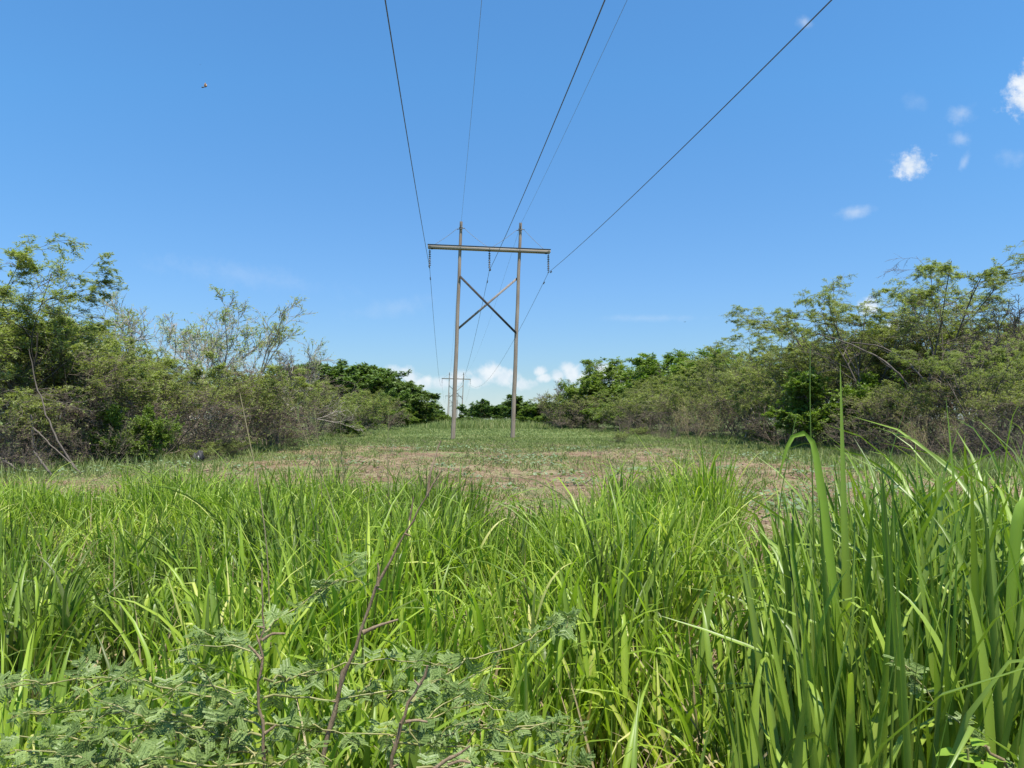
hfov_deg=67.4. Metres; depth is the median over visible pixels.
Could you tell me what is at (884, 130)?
sky
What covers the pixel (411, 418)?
green shrub
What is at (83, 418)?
scrub tree
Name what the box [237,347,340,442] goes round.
bare tree
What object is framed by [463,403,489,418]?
broadleaf tree
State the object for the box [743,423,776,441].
green shrub
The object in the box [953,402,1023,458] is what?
dry bush
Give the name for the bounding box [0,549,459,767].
thorny shrub
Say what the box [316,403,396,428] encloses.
green shrub
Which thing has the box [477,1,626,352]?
power line
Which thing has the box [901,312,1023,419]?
acacia tree
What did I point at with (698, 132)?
power line
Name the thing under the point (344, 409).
dry bush
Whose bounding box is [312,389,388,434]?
scrub tree
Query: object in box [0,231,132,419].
acacia tree
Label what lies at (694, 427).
grass stalk
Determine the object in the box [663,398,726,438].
dry bush
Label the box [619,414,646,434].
dry bush
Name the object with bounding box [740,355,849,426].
acacia tree
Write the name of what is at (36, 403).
scrub tree
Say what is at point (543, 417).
green shrub
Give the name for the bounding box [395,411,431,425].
green shrub
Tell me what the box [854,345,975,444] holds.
acacia tree
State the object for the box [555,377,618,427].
broadleaf tree
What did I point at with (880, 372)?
acacia tree
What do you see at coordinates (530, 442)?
short grass
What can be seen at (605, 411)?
acacia tree
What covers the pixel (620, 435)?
scrub tree
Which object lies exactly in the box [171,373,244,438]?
acacia tree
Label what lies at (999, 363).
acacia tree
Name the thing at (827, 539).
grass shoot
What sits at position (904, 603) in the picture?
guinea grass
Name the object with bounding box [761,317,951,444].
acacia tree
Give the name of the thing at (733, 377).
acacia tree
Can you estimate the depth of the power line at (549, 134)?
22.48 m
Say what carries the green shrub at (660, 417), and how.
on the ground at (544, 477)
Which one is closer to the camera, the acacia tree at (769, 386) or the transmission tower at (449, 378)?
the acacia tree at (769, 386)
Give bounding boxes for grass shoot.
[778,431,846,708]
[782,488,813,674]
[840,367,850,682]
[872,404,906,535]
[946,402,967,626]
[1004,497,1023,701]
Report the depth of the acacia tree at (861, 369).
48.39 m
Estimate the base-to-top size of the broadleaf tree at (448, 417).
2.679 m
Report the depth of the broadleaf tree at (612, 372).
119.39 m
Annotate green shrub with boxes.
[82,396,184,462]
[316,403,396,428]
[333,419,365,434]
[377,406,418,426]
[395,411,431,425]
[516,406,554,423]
[534,405,564,426]
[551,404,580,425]
[574,403,621,427]
[591,404,649,427]
[625,397,695,429]
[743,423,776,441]
[760,365,932,446]
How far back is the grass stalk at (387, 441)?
7.48 m
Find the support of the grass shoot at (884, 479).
on the ground at (544, 477)
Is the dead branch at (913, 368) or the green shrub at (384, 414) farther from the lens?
the green shrub at (384, 414)
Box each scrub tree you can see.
[0,342,178,461]
[0,370,90,472]
[12,356,160,448]
[29,337,260,461]
[123,358,270,452]
[157,358,314,451]
[182,446,224,460]
[188,366,328,445]
[195,437,252,458]
[244,378,350,439]
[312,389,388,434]
[340,433,355,437]
[364,396,412,429]
[529,393,603,428]
[611,396,669,433]
[612,430,631,442]
[625,427,644,434]
[646,389,725,436]
[680,382,774,438]
[725,380,838,443]
[821,379,956,453]
[885,377,1023,452]
[937,378,1023,458]
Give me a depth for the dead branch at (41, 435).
21.44 m
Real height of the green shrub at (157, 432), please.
2.607 m
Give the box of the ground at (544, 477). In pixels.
[0,419,1023,767]
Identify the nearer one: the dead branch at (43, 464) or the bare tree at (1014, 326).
the dead branch at (43, 464)
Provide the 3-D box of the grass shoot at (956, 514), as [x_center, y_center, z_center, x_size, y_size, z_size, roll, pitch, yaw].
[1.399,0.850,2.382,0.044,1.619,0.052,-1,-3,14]
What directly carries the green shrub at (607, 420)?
on the ground at (544, 477)
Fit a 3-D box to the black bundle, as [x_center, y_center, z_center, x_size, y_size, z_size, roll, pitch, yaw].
[-11.063,2.532,26.918,0.573,0.498,0.270,0,-3,0]
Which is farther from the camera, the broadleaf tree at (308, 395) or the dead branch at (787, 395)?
the broadleaf tree at (308, 395)
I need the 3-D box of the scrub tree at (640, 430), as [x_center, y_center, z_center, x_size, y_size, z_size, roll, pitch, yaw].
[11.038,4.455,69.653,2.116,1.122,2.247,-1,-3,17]
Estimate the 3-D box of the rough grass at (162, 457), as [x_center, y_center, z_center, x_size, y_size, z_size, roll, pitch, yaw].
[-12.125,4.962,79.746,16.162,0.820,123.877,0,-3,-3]
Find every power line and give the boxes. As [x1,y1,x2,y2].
[385,0,445,402]
[451,0,481,360]
[459,0,604,386]
[461,0,831,402]
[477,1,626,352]
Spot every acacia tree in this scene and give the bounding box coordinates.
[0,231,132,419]
[0,245,155,463]
[0,306,157,460]
[0,318,183,450]
[1,307,122,448]
[64,346,225,425]
[157,368,201,425]
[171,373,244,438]
[270,383,326,432]
[293,385,360,436]
[344,389,394,431]
[590,385,662,430]
[608,375,711,431]
[623,362,745,433]
[681,326,837,439]
[684,350,786,434]
[712,369,783,424]
[714,331,864,430]
[720,278,987,446]
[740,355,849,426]
[751,339,869,409]
[754,240,1023,450]
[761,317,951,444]
[823,335,959,443]
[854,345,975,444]
[858,316,1023,443]
[882,331,1023,457]
[899,317,1023,443]
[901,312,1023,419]
[956,329,1021,410]
[963,349,1023,425]
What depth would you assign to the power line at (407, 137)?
22.95 m
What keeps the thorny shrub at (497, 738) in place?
on the ground at (544, 477)
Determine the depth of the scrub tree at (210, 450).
27.38 m
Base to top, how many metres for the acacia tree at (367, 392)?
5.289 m
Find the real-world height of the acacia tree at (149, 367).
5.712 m
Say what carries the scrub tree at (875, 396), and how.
on the ground at (544, 477)
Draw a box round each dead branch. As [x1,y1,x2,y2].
[0,457,20,470]
[28,349,76,468]
[30,414,34,447]
[33,427,80,472]
[33,450,52,475]
[771,377,807,441]
[809,331,927,414]
[844,336,941,399]
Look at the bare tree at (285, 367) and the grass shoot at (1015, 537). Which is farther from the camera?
the bare tree at (285, 367)
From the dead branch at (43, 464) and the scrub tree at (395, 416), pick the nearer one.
the dead branch at (43, 464)
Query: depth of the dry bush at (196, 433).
30.55 m
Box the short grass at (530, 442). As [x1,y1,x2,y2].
[0,427,1023,562]
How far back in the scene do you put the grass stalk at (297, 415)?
4.98 m
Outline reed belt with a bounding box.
[379,415,611,428]
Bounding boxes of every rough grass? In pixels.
[0,425,468,481]
[0,433,1019,527]
[528,426,1023,484]
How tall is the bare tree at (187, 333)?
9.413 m
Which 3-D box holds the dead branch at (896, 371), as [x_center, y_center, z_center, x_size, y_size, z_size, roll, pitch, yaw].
[16.262,-0.557,35.345,5.024,4.120,0.890,-2,-3,40]
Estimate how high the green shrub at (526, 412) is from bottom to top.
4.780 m
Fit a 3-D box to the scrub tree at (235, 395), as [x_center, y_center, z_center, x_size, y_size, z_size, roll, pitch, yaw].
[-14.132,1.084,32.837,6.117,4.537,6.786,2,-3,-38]
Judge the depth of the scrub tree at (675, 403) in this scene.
65.28 m
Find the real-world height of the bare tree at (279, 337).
8.786 m
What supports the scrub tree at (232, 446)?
on the ground at (544, 477)
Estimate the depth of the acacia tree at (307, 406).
65.73 m
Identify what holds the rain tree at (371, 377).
on the ground at (544, 477)
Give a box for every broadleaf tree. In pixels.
[240,378,319,427]
[408,401,438,425]
[415,413,448,424]
[430,408,445,421]
[435,415,460,421]
[457,414,483,421]
[463,398,510,419]
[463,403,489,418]
[501,394,558,421]
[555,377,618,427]
[579,356,736,427]
[612,347,739,426]
[663,348,777,429]
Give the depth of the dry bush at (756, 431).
41.94 m
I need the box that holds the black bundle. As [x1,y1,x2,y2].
[188,450,204,462]
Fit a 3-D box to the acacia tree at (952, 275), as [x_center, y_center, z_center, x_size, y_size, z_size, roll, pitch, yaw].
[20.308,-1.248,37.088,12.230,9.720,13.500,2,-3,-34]
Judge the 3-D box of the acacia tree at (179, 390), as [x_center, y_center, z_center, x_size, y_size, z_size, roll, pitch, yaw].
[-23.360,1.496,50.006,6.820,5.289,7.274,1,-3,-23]
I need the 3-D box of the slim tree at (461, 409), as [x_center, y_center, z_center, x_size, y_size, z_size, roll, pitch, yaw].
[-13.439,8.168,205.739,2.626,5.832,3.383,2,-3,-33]
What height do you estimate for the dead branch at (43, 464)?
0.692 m
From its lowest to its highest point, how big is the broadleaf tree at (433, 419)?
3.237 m
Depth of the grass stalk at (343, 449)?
6.96 m
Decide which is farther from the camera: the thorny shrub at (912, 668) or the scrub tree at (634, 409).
the scrub tree at (634, 409)
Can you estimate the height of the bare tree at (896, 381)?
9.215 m
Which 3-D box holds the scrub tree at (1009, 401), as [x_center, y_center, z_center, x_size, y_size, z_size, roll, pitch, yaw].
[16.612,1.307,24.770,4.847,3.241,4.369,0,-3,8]
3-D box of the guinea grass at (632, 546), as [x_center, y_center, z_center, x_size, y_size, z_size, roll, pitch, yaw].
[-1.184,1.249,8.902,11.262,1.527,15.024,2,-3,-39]
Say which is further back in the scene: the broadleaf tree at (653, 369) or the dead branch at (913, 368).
the broadleaf tree at (653, 369)
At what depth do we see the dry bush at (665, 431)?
59.83 m
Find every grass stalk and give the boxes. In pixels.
[240,394,272,703]
[284,382,338,542]
[299,393,340,522]
[329,412,352,521]
[375,407,403,494]
[399,432,427,490]
[663,415,688,477]
[682,403,705,461]
[704,405,723,494]
[777,417,795,606]
[809,346,815,585]
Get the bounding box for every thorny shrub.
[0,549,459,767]
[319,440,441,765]
[365,607,595,767]
[883,653,1018,767]
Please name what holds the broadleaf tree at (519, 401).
on the ground at (544, 477)
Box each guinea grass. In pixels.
[0,432,1023,767]
[659,402,1023,767]
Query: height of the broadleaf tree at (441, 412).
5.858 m
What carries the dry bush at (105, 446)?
on the ground at (544, 477)
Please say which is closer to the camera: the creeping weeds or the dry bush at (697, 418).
the creeping weeds
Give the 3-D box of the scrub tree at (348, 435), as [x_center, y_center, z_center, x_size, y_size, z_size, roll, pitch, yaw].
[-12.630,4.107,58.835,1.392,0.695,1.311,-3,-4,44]
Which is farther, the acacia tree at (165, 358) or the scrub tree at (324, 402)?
the scrub tree at (324, 402)
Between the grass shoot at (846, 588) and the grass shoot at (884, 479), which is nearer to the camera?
the grass shoot at (846, 588)
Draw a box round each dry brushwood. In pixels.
[0,410,396,470]
[559,403,1023,464]
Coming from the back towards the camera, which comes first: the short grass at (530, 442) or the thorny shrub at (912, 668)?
the short grass at (530, 442)
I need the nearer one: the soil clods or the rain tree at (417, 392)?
the soil clods
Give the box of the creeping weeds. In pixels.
[0,443,928,512]
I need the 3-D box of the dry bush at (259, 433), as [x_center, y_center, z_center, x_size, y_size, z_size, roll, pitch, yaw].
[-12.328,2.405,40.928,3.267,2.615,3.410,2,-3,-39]
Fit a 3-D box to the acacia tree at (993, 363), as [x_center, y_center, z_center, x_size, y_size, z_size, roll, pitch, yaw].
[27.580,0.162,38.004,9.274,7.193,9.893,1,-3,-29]
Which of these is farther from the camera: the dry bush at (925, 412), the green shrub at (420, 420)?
the green shrub at (420, 420)
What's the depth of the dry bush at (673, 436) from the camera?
58.79 m
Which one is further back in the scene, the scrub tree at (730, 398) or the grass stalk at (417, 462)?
the scrub tree at (730, 398)
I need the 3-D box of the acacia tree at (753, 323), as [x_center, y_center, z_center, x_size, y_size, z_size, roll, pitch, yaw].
[18.235,-0.718,41.437,13.745,8.996,12.451,-1,-3,18]
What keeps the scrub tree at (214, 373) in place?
on the ground at (544, 477)
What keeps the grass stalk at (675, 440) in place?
on the ground at (544, 477)
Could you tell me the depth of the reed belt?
122.20 m
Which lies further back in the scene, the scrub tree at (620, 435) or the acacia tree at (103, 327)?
the scrub tree at (620, 435)
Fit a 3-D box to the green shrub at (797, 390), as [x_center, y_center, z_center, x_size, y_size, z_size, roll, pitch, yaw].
[16.709,1.296,38.069,8.013,4.780,5.856,-2,-3,31]
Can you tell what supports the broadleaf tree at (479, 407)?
on the ground at (544, 477)
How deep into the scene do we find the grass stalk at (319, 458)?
6.46 m
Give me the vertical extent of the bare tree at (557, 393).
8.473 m
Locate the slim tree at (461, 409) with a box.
[456,404,465,416]
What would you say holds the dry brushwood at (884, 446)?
on the ground at (544, 477)
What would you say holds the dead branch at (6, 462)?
on the ground at (544, 477)
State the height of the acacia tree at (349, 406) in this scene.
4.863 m
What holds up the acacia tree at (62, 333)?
on the ground at (544, 477)
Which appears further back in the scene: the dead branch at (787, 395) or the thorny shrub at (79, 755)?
the dead branch at (787, 395)
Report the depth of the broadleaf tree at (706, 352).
96.71 m
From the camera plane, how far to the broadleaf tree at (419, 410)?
163.16 m
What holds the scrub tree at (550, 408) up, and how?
on the ground at (544, 477)
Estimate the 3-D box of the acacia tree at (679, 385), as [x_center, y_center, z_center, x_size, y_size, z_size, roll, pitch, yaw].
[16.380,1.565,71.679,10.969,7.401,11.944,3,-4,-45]
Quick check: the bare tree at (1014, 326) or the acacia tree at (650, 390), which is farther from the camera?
the acacia tree at (650, 390)
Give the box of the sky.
[0,0,1023,418]
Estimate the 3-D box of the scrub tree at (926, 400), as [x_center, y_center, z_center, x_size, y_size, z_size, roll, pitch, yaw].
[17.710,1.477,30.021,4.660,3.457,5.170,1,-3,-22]
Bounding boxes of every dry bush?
[0,429,54,472]
[57,410,143,464]
[164,411,248,457]
[246,414,307,446]
[293,379,372,432]
[585,419,606,431]
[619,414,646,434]
[650,416,685,438]
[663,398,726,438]
[664,432,684,438]
[739,397,829,445]
[887,399,1006,457]
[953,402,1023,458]
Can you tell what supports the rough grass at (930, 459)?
on the ground at (544, 477)
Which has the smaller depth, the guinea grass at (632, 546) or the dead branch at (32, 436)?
the guinea grass at (632, 546)
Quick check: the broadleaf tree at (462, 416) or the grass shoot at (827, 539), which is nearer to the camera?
the grass shoot at (827, 539)
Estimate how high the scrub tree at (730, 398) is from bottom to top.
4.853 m
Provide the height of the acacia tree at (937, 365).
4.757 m
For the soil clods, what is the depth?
19.86 m
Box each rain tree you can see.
[268,358,412,427]
[375,378,442,425]
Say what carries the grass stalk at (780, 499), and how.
on the ground at (544, 477)
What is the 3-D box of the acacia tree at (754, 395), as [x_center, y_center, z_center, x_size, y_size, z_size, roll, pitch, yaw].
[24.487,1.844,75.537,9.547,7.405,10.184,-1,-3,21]
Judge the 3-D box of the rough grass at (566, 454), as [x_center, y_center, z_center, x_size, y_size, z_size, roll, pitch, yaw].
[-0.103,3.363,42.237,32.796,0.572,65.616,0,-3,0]
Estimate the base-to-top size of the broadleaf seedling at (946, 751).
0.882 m
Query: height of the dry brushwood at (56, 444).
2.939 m
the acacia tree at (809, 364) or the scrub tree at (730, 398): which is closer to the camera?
the scrub tree at (730, 398)
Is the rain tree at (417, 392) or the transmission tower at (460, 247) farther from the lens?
the rain tree at (417, 392)
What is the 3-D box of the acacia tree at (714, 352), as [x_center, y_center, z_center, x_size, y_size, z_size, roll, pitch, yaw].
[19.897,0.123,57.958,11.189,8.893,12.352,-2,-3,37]
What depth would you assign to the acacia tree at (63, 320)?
26.98 m
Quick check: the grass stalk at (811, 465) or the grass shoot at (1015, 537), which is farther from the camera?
the grass stalk at (811, 465)
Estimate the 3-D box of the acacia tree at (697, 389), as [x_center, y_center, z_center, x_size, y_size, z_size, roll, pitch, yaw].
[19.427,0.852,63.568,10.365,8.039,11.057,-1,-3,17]
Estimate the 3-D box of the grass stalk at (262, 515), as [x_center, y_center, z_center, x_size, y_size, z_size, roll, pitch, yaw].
[-1.045,0.867,3.164,0.180,1.657,0.009,0,-3,0]
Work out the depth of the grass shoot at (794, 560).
2.29 m
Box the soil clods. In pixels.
[1,444,1022,551]
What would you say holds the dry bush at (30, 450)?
on the ground at (544, 477)
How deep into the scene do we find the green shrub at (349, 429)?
65.45 m
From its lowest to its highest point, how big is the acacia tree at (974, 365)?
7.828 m
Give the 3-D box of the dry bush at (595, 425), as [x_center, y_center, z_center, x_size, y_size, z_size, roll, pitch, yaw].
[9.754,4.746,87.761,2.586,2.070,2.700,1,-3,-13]
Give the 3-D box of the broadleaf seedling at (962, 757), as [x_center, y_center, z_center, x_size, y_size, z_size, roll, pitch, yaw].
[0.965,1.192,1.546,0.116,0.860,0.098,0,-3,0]
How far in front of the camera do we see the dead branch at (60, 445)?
21.58 m
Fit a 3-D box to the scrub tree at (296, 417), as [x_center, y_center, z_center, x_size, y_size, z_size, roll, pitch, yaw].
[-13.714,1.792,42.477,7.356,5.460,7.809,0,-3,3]
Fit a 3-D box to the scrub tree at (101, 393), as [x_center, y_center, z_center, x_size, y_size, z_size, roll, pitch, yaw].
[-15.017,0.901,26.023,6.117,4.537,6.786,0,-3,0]
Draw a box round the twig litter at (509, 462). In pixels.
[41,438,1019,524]
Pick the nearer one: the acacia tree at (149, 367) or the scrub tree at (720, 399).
the acacia tree at (149, 367)
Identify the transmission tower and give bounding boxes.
[428,221,550,438]
[442,372,470,413]
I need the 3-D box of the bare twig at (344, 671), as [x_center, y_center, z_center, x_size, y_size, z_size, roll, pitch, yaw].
[-0.337,0.882,1.763,0.347,1.502,0.033,0,-3,-1]
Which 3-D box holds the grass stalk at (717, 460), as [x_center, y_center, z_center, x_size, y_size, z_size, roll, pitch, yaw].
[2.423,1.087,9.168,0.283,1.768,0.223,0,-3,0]
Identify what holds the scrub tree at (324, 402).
on the ground at (544, 477)
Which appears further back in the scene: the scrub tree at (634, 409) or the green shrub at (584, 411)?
the green shrub at (584, 411)
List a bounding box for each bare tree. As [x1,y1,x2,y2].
[2,284,307,436]
[39,289,364,440]
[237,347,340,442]
[533,379,569,426]
[869,286,1011,446]
[896,293,1023,452]
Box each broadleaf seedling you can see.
[936,738,996,767]
[947,753,1010,763]

